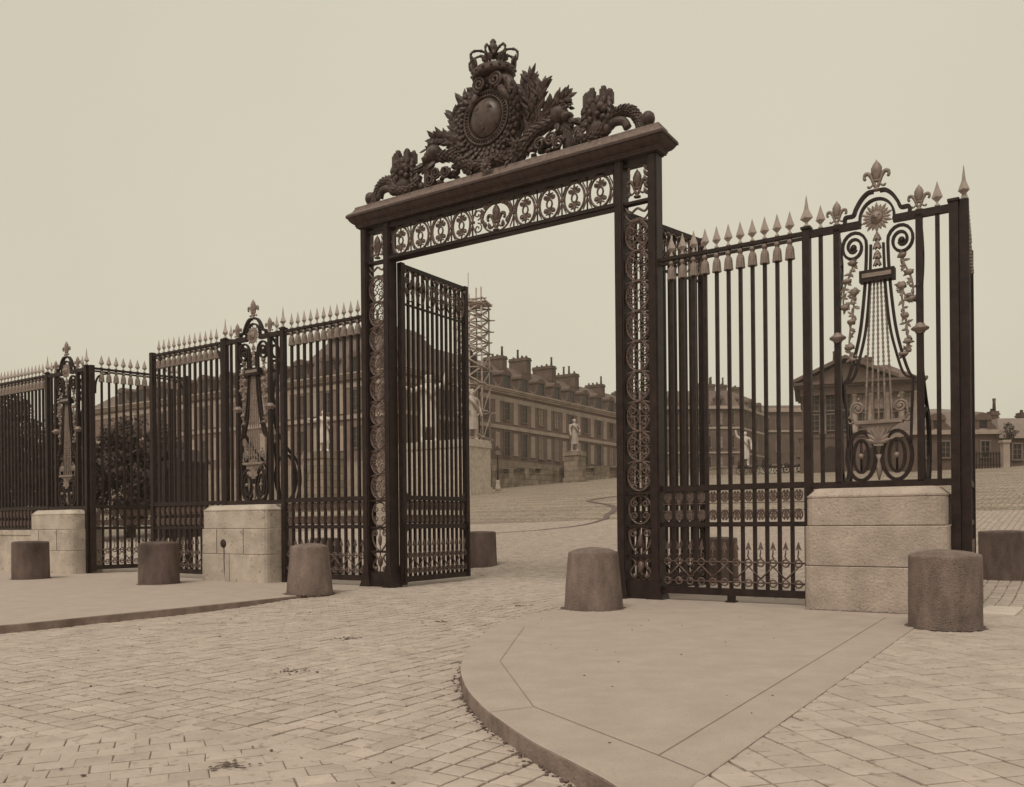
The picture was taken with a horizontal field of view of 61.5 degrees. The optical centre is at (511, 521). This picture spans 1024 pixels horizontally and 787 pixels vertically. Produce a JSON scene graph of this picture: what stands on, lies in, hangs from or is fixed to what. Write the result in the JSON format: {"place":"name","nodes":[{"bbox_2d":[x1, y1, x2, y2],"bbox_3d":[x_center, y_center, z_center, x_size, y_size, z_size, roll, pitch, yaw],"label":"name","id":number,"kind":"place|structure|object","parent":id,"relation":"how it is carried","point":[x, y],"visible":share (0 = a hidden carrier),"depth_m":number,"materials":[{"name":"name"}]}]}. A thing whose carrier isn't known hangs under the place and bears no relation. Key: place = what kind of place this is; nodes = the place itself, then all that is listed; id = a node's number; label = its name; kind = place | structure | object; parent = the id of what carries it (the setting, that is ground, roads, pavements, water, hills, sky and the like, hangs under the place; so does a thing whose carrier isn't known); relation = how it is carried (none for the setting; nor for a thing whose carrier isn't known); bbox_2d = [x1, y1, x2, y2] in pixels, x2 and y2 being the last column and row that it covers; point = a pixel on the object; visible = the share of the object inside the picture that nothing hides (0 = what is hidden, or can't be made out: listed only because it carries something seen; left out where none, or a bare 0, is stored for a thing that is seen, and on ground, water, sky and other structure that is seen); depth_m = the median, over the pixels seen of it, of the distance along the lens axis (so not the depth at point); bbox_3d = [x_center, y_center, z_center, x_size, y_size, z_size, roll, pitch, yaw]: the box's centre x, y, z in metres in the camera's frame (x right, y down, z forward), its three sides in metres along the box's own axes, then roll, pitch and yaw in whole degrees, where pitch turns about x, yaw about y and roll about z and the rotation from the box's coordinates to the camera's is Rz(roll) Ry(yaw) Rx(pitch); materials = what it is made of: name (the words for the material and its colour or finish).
{"place":"outdoors","nodes":[
{"label":"outdoors","id":0,"kind":"place"},
{"bbox_2d":[0,570,415,633],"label":"pavement","id":1,"kind":"structure","parent":0,"point":[61,600],"depth_m":17.72,"materials":[{"name":"stone"}]},
{"bbox_2d":[0,530,29,570],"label":"stone wall","id":2,"kind":"structure","parent":1,"relation":"on","point":[7,537],"depth_m":29.00,"materials":[{"name":"stone"}]},
{"bbox_2d":[0,365,45,529],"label":"fence panel","id":3,"kind":"object","parent":2,"relation":"on","point":[10,512],"visible":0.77,"depth_m":29.08,"materials":[{"name":"metal"}]},
{"bbox_2d":[11,541,49,579],"bbox_3d":[-13.709,1.238,24.501,0.972,1.380,0.974,-1,0,-16],"label":"bollard","id":4,"kind":"object","parent":1,"relation":"on","point":[30,560],"visible":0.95,"depth_m":24.11,"materials":[{"name":"stone"}]},
{"bbox_2d":[30,510,102,573],"bbox_3d":[-14.330,0.781,27.639,2.440,2.296,1.175,-1,0,33],"label":"stone pedestal","id":5,"kind":"object","parent":1,"relation":"on","point":[66,540],"visible":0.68,"depth_m":26.85,"materials":[{"name":"stone"}]},
{"bbox_2d":[44,341,108,572],"bbox_3d":[-14.003,-1.892,27.946,2.494,7.795,1.165,-1,0,33],"label":"lyre pilaster","id":6,"kind":"object","parent":5,"relation":"on","point":[68,492],"visible":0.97,"depth_m":27.52,"materials":[{"name":"metal"}]},
{"bbox_2d":[88,355,189,571],"bbox_3d":[-12.032,-1.847,27.954,3.180,6.798,0.174,-1,0,-45],"label":"side gate leaf","id":7,"kind":"object","parent":6,"relation":"attached to","point":[130,512],"visible":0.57,"depth_m":27.47,"materials":[{"name":"metal"}]},
{"bbox_2d":[138,541,179,584],"bbox_3d":[-9.010,1.194,21.951,1.000,1.380,1.002,-1,0,41],"label":"bollard","id":8,"kind":"object","parent":1,"relation":"on","point":[158,562],"visible":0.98,"depth_m":21.54,"materials":[{"name":"stone"}]},
{"bbox_2d":[202,504,295,582],"bbox_3d":[-6.998,0.713,22.782,2.570,2.296,1.221,-1,0,33],"label":"stone pedestal","id":9,"kind":"object","parent":1,"relation":"on","point":[241,543],"visible":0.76,"depth_m":22.10,"materials":[{"name":"stone"}]},
{"bbox_2d":[221,300,301,581],"bbox_3d":[-6.537,-1.962,23.029,2.494,7.795,1.165,-1,0,33],"label":"lyre pilaster","id":10,"kind":"object","parent":9,"relation":"on","point":[269,477],"visible":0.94,"depth_m":22.55,"materials":[{"name":"metal"}]},
{"bbox_2d":[149,328,224,573],"bbox_3d":[-9.117,-1.874,24.193,3.330,6.798,0.174,-1,0,33],"label":"side gate leaf","id":11,"kind":"object","parent":10,"relation":"attached to","point":[180,507],"visible":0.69,"depth_m":24.23,"materials":[{"name":"metal"}]},
{"bbox_2d":[286,543,332,597],"bbox_3d":[-4.338,1.150,18.450,0.982,1.380,0.976,-1,0,8],"label":"bollard","id":12,"kind":"object","parent":1,"relation":"on","point":[309,570],"visible":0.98,"depth_m":18.07,"materials":[{"name":"stone"}]},
{"bbox_2d":[284,299,362,580],"bbox_3d":[-4.619,-1.881,21.231,2.740,6.868,0.180,-1,0,33],"label":"fence panel","id":13,"kind":"object","parent":1,"relation":"on","point":[328,504],"visible":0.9,"depth_m":21.11,"materials":[{"name":"metal"}]},
{"bbox_2d":[10,577,988,631],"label":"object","id":14,"kind":"structure","parent":1,"relation":"on","point":[907,625],"depth_m":13.82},
{"bbox_2d":[345,39,678,599],"bbox_3d":[-0.342,-4.404,18.398,8.046,11.855,0.957,-1,0,33],"label":"gate portal","id":15,"kind":"object","parent":1,"relation":"on","point":[501,124],"visible":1,"depth_m":17.88,"materials":[{"name":"metal"}]},
{"bbox_2d":[397,262,470,584],"bbox_3d":[-1.883,-2.293,21.192,0.180,7.540,2.630,-1,0,33],"label":"gate leaf","id":16,"kind":"object","parent":15,"relation":"attached to","point":[438,503],"visible":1,"depth_m":21.09,"materials":[{"name":"metal"}]},
{"bbox_2d":[629,211,705,585],"bbox_3d":[3.222,-2.340,17.783,2.630,7.540,0.180,-1,0,-43],"label":"gate leaf","id":17,"kind":"object","parent":15,"relation":"attached to","point":[676,234],"visible":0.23,"depth_m":17.95,"materials":[{"name":"metal"}]},
{"bbox_2d":[0,726,429,786],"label":"cobbled road","id":18,"kind":"structure","parent":0,"point":[42,756],"depth_m":5.88,"materials":[{"name":"stone"}]},
{"bbox_2d":[209,759,261,768],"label":"dirt","id":19,"kind":"structure","parent":18,"relation":"on","point":[229,763],"depth_m":5.81,"materials":[{"name":"soil"}]},
{"bbox_2d":[0,510,1023,786],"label":"cobbled road","id":20,"kind":"structure","parent":0,"point":[192,672],"depth_m":10.02,"materials":[{"name":"stone"}]},
{"bbox_2d":[310,537,342,573],"bbox_3d":[-5.490,1.156,25.399,1.000,1.370,1.002,-1,0,24],"label":"bollard","id":21,"kind":"object","parent":20,"relation":"on","point":[335,561],"visible":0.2,"depth_m":25.07,"materials":[{"name":"stone"}]},
{"bbox_2d":[53,612,773,783],"bbox_3d":[-1.229,1.578,10.239,9.523,0.154,10.735,-1,0,0],"label":"grit","id":22,"kind":"object","parent":20,"relation":"on","point":[392,782],"visible":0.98,"depth_m":7.44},
{"bbox_2d":[470,531,496,567],"bbox_3d":[-0.961,0.962,26.199,1.020,1.350,1.019,-1,0,16],"label":"bollard","id":23,"kind":"object","parent":20,"relation":"on","point":[483,549],"visible":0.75,"depth_m":25.75,"materials":[{"name":"stone"}]},
{"bbox_2d":[452,666,574,786],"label":"kerb dirt","id":24,"kind":"structure","parent":20,"relation":"on","point":[519,754],"depth_m":6.69,"materials":[{"name":"soil"}]},
{"bbox_2d":[499,496,616,532],"bbox_3d":[5.952,-1.076,57.298,6.107,3.107,40.277,-1,0,18],"label":"drain channel","id":25,"kind":"object","parent":20,"relation":"on","point":[607,514],"visible":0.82,"depth_m":49.25,"materials":[{"name":"stone"}]},
{"bbox_2d":[699,537,738,583],"bbox_3d":[4.868,1.029,20.300,0.922,1.340,0.922,-1,0,-41],"label":"bollard","id":26,"kind":"object","parent":20,"relation":"on","point":[713,571],"visible":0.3,"depth_m":19.89,"materials":[{"name":"stone"}]},
{"bbox_2d":[978,530,1023,581],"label":"bollard","id":27,"kind":"object","parent":20,"relation":"on","point":[1001,552],"visible":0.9,"depth_m":18.33,"materials":[{"name":"stone"}]},
{"bbox_2d":[0,466,1023,786],"bbox_3d":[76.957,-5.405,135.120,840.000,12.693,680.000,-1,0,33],"label":"ground","id":28,"kind":"structure","parent":0,"point":[998,488],"depth_m":63.30,"materials":[{"name":"stone"}]},
{"bbox_2d":[0,395,54,527],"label":"tree","id":29,"kind":"object","parent":28,"relation":"on","point":[20,455],"visible":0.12,"depth_m":45.63,"materials":[{"name":"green plant"}]},
{"bbox_2d":[17,405,114,509],"bbox_3d":[-24.784,-2.537,47.408,5.360,8.092,4.961,-1,0,-30],"label":"tree","id":30,"kind":"object","parent":28,"relation":"on","point":[98,485],"visible":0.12,"depth_m":46.77,"materials":[{"name":"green plant"}]},
{"bbox_2d":[95,412,157,537],"bbox_3d":[-22.157,-2.593,50.098,4.893,7.624,4.981,-1,0,0],"label":"tree","id":31,"kind":"object","parent":28,"relation":"on","point":[120,452],"visible":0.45,"depth_m":49.15,"materials":[{"name":"green plant"}]},
{"bbox_2d":[140,420,183,504],"bbox_3d":[-22.597,-2.888,55.922,4.603,7.477,4.652,-1,0,0],"label":"tree","id":32,"kind":"object","parent":28,"relation":"on","point":[162,442],"visible":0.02,"depth_m":55.24,"materials":[{"name":"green plant"}]},
{"bbox_2d":[157,448,210,537],"bbox_3d":[-18.314,-1.454,48.000,2.300,5.160,2.000,-1,0,33],"label":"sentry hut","id":33,"kind":"object","parent":28,"relation":"on","point":[198,457],"visible":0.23,"depth_m":47.59,"materials":[{"name":"wood"}]},
{"bbox_2d":[301,451,347,502],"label":"statue pedestal","id":34,"kind":"object","parent":28,"relation":"on","point":[328,473],"visible":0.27,"depth_m":90.02,"materials":[{"name":"stone"}]},
{"bbox_2d":[308,410,333,450],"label":"statue","id":35,"kind":"object","parent":34,"relation":"on","point":[321,429],"visible":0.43,"depth_m":90.76,"materials":[{"name":"white stone"}]},
{"bbox_2d":[95,310,645,504],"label":"palace wing","id":36,"kind":"structure","parent":28,"relation":"on","point":[539,409],"depth_m":127.52,"materials":[{"name":"stone"}]},
{"bbox_2d":[295,395,302,417],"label":"window","id":37,"kind":"structure","parent":36,"relation":"in","point":[300,395],"depth_m":115.83,"materials":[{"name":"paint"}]},
{"bbox_2d":[322,392,328,413],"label":"window","id":38,"kind":"structure","parent":36,"relation":"in","point":[327,393],"depth_m":113.01,"materials":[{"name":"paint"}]},
{"bbox_2d":[353,388,361,410],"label":"window","id":39,"kind":"structure","parent":36,"relation":"in","point":[354,389],"depth_m":110.31,"materials":[{"name":"glass"}]},
{"bbox_2d":[354,425,361,448],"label":"window","id":40,"kind":"structure","parent":36,"relation":"in","point":[355,427],"depth_m":110.22,"materials":[{"name":"glass"}]},
{"bbox_2d":[444,389,449,411],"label":"window","id":41,"kind":"structure","parent":36,"relation":"in","point":[444,389],"depth_m":113.79,"materials":[{"name":"glass"}]},
{"bbox_2d":[484,397,491,418],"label":"window","id":42,"kind":"structure","parent":36,"relation":"in","point":[487,404],"depth_m":121.27,"materials":[{"name":"glass"}]},
{"bbox_2d":[484,427,492,454],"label":"window","id":43,"kind":"structure","parent":36,"relation":"in","point":[487,431],"depth_m":121.27,"materials":[{"name":"glass"}]},
{"bbox_2d":[503,401,510,421],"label":"window","id":44,"kind":"structure","parent":36,"relation":"in","point":[506,405],"depth_m":125.28,"materials":[{"name":"glass"}]},
{"bbox_2d":[503,430,510,456],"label":"window","id":45,"kind":"structure","parent":36,"relation":"in","point":[506,434],"depth_m":125.28,"materials":[{"name":"glass"}]},
{"bbox_2d":[521,405,527,424],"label":"window","id":46,"kind":"structure","parent":36,"relation":"in","point":[524,409],"depth_m":129.32,"materials":[{"name":"glass"}]},
{"bbox_2d":[521,433,528,458],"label":"window","id":47,"kind":"structure","parent":36,"relation":"in","point":[524,436],"depth_m":129.29,"materials":[{"name":"glass"}]},
{"bbox_2d":[538,408,544,426],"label":"window","id":48,"kind":"structure","parent":36,"relation":"in","point":[540,411],"depth_m":133.29,"materials":[{"name":"glass"}]},
{"bbox_2d":[538,435,544,460],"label":"window","id":49,"kind":"structure","parent":36,"relation":"in","point":[541,450],"depth_m":133.32,"materials":[{"name":"glass"}]},
{"bbox_2d":[553,411,559,429],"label":"window","id":50,"kind":"structure","parent":36,"relation":"in","point":[556,414],"depth_m":137.32,"materials":[{"name":"glass"}]},
{"bbox_2d":[554,438,560,461],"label":"window","id":51,"kind":"structure","parent":36,"relation":"in","point":[556,440],"depth_m":137.32,"materials":[{"name":"glass"}]},
{"bbox_2d":[583,417,588,434],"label":"window","id":52,"kind":"structure","parent":36,"relation":"in","point":[585,420],"depth_m":145.32,"materials":[{"name":"glass"}]},
{"bbox_2d":[583,442,588,464],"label":"window","id":53,"kind":"structure","parent":36,"relation":"in","point":[585,445],"depth_m":145.64,"materials":[{"name":"glass"}]},
{"bbox_2d":[596,420,601,436],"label":"window","id":54,"kind":"structure","parent":36,"relation":"in","point":[598,422],"depth_m":149.35,"materials":[{"name":"glass"}]},
{"bbox_2d":[596,444,601,465],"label":"window","id":55,"kind":"structure","parent":36,"relation":"in","point":[598,447],"depth_m":149.32,"materials":[{"name":"glass"}]},
{"bbox_2d":[609,422,613,438],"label":"window","id":56,"kind":"structure","parent":36,"relation":"in","point":[611,425],"depth_m":153.53,"materials":[{"name":"glass"}]},
{"bbox_2d":[609,446,613,465],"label":"window","id":57,"kind":"structure","parent":36,"relation":"in","point":[611,448],"depth_m":153.34,"materials":[{"name":"glass"}]},
{"bbox_2d":[398,438,492,495],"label":"statue pedestal","id":58,"kind":"object","parent":28,"relation":"on","point":[480,467],"visible":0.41,"depth_m":94.57,"materials":[{"name":"stone"}]},
{"bbox_2d":[406,373,444,441],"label":"statue","id":59,"kind":"object","parent":58,"relation":"on","point":[426,405],"visible":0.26,"depth_m":97.14,"materials":[{"name":"white stone"}]},
{"bbox_2d":[461,389,482,438],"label":"statue","id":60,"kind":"object","parent":58,"relation":"on","point":[474,404],"visible":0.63,"depth_m":95.68,"materials":[{"name":"stone"}]},
{"bbox_2d":[452,273,495,466],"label":"scaffold tower","id":61,"kind":"structure","parent":28,"relation":"on","point":[474,304],"depth_m":112.17,"materials":[{"name":"metal"}]},
{"bbox_2d":[495,446,500,490],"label":"street lamp","id":62,"kind":"object","parent":28,"relation":"on","point":[497,451],"visible":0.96,"depth_m":103.91,"materials":[{"name":"metal"}]},
{"bbox_2d":[563,451,586,482],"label":"statue pedestal","id":63,"kind":"object","parent":28,"relation":"on","point":[574,466],"visible":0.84,"depth_m":129.24,"materials":[{"name":"stone"}]},
{"bbox_2d":[569,419,580,450],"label":"statue","id":64,"kind":"object","parent":63,"relation":"on","point":[574,428],"visible":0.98,"depth_m":129.90,"materials":[{"name":"stone"}]},
{"bbox_2d":[491,465,668,488],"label":"terrace wall","id":65,"kind":"structure","parent":28,"relation":"on","point":[508,477],"depth_m":125.14,"materials":[{"name":"stone"}]},
{"bbox_2d":[645,465,737,475],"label":"court wall","id":66,"kind":"structure","parent":28,"relation":"on","point":[724,470],"depth_m":130.02,"materials":[{"name":"stone"}]},
{"bbox_2d":[633,377,768,469],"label":"corner palace","id":67,"kind":"structure","parent":28,"relation":"on","point":[735,425],"depth_m":165.00,"materials":[{"name":"stone"}]},
{"bbox_2d":[734,467,751,474],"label":"statue pedestal","id":68,"kind":"object","parent":28,"relation":"on","point":[738,472],"visible":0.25,"depth_m":124.31,"materials":[{"name":"stone"}]},
{"bbox_2d":[735,430,751,464],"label":"statue","id":69,"kind":"object","parent":68,"relation":"on","point":[746,450],"visible":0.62,"depth_m":124.63,"materials":[{"name":"white stone"}]},
{"bbox_2d":[736,459,769,474],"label":"carriage","id":70,"kind":"object","parent":28,"relation":"on","point":[746,466],"visible":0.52,"depth_m":120.23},
{"bbox_2d":[759,458,794,473],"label":"carriage","id":71,"kind":"object","parent":28,"relation":"on","point":[771,466],"visible":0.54,"depth_m":118.44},
{"bbox_2d":[761,405,801,465],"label":"palace","id":72,"kind":"structure","parent":28,"relation":"on","point":[785,453],"depth_m":186.00,"materials":[{"name":"stone"}]},
{"bbox_2d":[781,457,799,472],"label":"carriage","id":73,"kind":"object","parent":28,"relation":"on","point":[787,465],"visible":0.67,"depth_m":117.16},
{"bbox_2d":[793,351,927,472],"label":"pedimented pavilion","id":74,"kind":"structure","parent":28,"relation":"on","point":[901,385],"depth_m":110.61,"materials":[{"name":"stone"}]},
{"bbox_2d":[813,414,819,431],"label":"window","id":75,"kind":"structure","parent":74,"relation":"in","point":[816,417],"depth_m":112.37,"materials":[{"name":"glass"}]},
{"bbox_2d":[813,396,819,411],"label":"window","id":76,"kind":"structure","parent":74,"relation":"in","point":[816,401],"depth_m":112.38,"materials":[{"name":"glass"}]},
{"bbox_2d":[825,395,834,411],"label":"window","id":77,"kind":"structure","parent":74,"relation":"in","point":[830,400],"depth_m":111.78,"materials":[{"name":"glass"}]},
{"bbox_2d":[825,446,834,471],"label":"door","id":78,"kind":"structure","parent":74,"relation":"in","point":[830,450],"depth_m":111.40,"materials":[{"name":"wood"}]},
{"bbox_2d":[826,413,834,431],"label":"window","id":79,"kind":"structure","parent":74,"relation":"in","point":[830,417],"depth_m":111.81,"materials":[{"name":"glass"}]},
{"bbox_2d":[842,395,851,410],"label":"window","id":80,"kind":"structure","parent":74,"relation":"in","point":[849,400],"depth_m":111.12,"materials":[{"name":"glass"}]},
{"bbox_2d":[857,394,867,409],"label":"window","id":81,"kind":"structure","parent":74,"relation":"in","point":[862,396],"depth_m":110.53,"materials":[{"name":"glass"}]},
{"bbox_2d":[858,412,867,429],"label":"window","id":82,"kind":"structure","parent":74,"relation":"in","point":[860,416],"depth_m":110.58,"materials":[{"name":"glass"}]},
{"bbox_2d":[863,448,873,470],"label":"door","id":83,"kind":"structure","parent":74,"relation":"in","point":[871,449],"depth_m":109.99,"materials":[{"name":"wood"}]},
{"bbox_2d":[873,393,883,408],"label":"window","id":84,"kind":"structure","parent":74,"relation":"in","point":[881,395],"depth_m":109.88,"materials":[{"name":"glass"}]},
{"bbox_2d":[874,411,883,419],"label":"window","id":85,"kind":"structure","parent":74,"relation":"in","point":[875,412],"depth_m":109.88,"materials":[{"name":"glass"}]},
{"bbox_2d":[890,392,897,408],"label":"window","id":86,"kind":"structure","parent":74,"relation":"in","point":[894,394],"depth_m":109.35,"materials":[{"name":"glass"}]},
{"bbox_2d":[904,391,910,407],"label":"window","id":87,"kind":"structure","parent":74,"relation":"in","point":[907,396],"depth_m":108.79,"materials":[{"name":"glass"}]},
{"bbox_2d":[877,409,1004,471],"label":"mansard house","id":88,"kind":"structure","parent":28,"relation":"on","point":[987,432],"depth_m":95.50,"materials":[{"name":"stone"}]},
{"bbox_2d":[942,440,950,458],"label":"window","id":89,"kind":"structure","parent":88,"relation":"in","point":[946,444],"depth_m":95.47,"materials":[{"name":"glass"}]},
{"bbox_2d":[979,440,991,457],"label":"window","id":90,"kind":"structure","parent":88,"relation":"in","point":[985,445],"depth_m":95.42,"materials":[{"name":"glass"}]},
{"bbox_2d":[975,452,1000,468],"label":"railing","id":91,"kind":"object","parent":28,"relation":"on","point":[988,464],"visible":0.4,"depth_m":93.56,"materials":[{"name":"metal"}]},
{"bbox_2d":[998,440,1010,467],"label":"gate pier","id":92,"kind":"structure","parent":28,"relation":"on","point":[1004,453],"depth_m":93.05,"materials":[{"name":"stone"}]},
{"bbox_2d":[987,398,1023,465],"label":"side wing","id":93,"kind":"structure","parent":28,"relation":"on","point":[1017,445],"depth_m":97.71,"materials":[{"name":"stone"}]},
{"bbox_2d":[1011,443,1023,460],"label":"window","id":94,"kind":"structure","parent":93,"relation":"in","point":[1016,448],"depth_m":96.97,"materials":[{"name":"glass"}]},
{"bbox_2d":[1003,422,1018,466],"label":"tree","id":95,"kind":"object","parent":28,"relation":"on","point":[1010,435],"visible":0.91,"depth_m":94.25,"materials":[{"name":"green plant"}]},
{"bbox_2d":[0,0,1023,441],"label":"sky","id":96,"kind":"structure","parent":0,"point":[168,168],"materials":[{"name":"beige"}]},
{"bbox_2d":[460,595,913,786],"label":"pavement","id":97,"kind":"structure","parent":0,"point":[662,694],"depth_m":8.21,"materials":[{"name":"concrete"}]},
{"bbox_2d":[564,547,622,610],"bbox_3d":[1.391,1.112,14.752,1.013,1.350,1.011,-1,0,-25],"label":"bollard","id":98,"kind":"object","parent":97,"relation":"on","point":[593,580],"visible":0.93,"depth_m":14.36,"materials":[{"name":"stone"}]},
{"bbox_2d":[660,211,804,602],"bbox_3d":[3.949,-1.961,15.587,2.640,6.868,0.180,-1,0,33],"label":"fence panel","id":99,"kind":"object","parent":97,"relation":"on","point":[731,592],"visible":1,"depth_m":15.55,"materials":[{"name":"metal"}]},
{"bbox_2d":[805,486,951,613],"bbox_3d":[6.061,0.592,14.212,2.170,2.296,1.170,-1,0,33],"label":"stone pedestal","id":100,"kind":"object","parent":97,"relation":"on","point":[862,544],"visible":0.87,"depth_m":13.77,"materials":[{"name":"stone"}]},
{"bbox_2d":[800,160,961,605],"bbox_3d":[6.287,-2.081,14.582,2.467,7.795,1.165,-1,0,33],"label":"lyre pilaster","id":101,"kind":"object","parent":100,"relation":"on","point":[879,431],"visible":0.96,"depth_m":14.16,"materials":[{"name":"metal"}]},
{"bbox_2d":[958,165,975,552],"bbox_3d":[7.897,-2.135,14.884,0.174,7.004,3.222,-1,0,29],"label":"side gate leaf","id":102,"kind":"object","parent":101,"relation":"attached to","point":[967,378],"visible":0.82,"depth_m":13.53,"materials":[{"name":"metal"}]},
{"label":"footway","id":103,"kind":"structure","parent":0,"visible":0},
{"bbox_2d":[692,610,1023,786],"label":"footway paving","id":104,"kind":"structure","parent":103,"relation":"on","point":[948,707],"depth_m":6.25,"materials":[{"name":"stone"}]},
{"bbox_2d":[983,606,1023,616],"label":"threshold stone","id":105,"kind":"object","parent":104,"relation":"on","point":[1008,611],"visible":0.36,"depth_m":13.59,"materials":[{"name":"stone"}]},
{"bbox_2d":[908,550,983,631],"bbox_3d":[5.950,1.065,11.820,0.932,1.360,0.930,-1,0,33],"label":"bollard","id":106,"kind":"object","parent":103,"relation":"on","point":[945,589],"visible":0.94,"depth_m":11.44,"materials":[{"name":"stone"}]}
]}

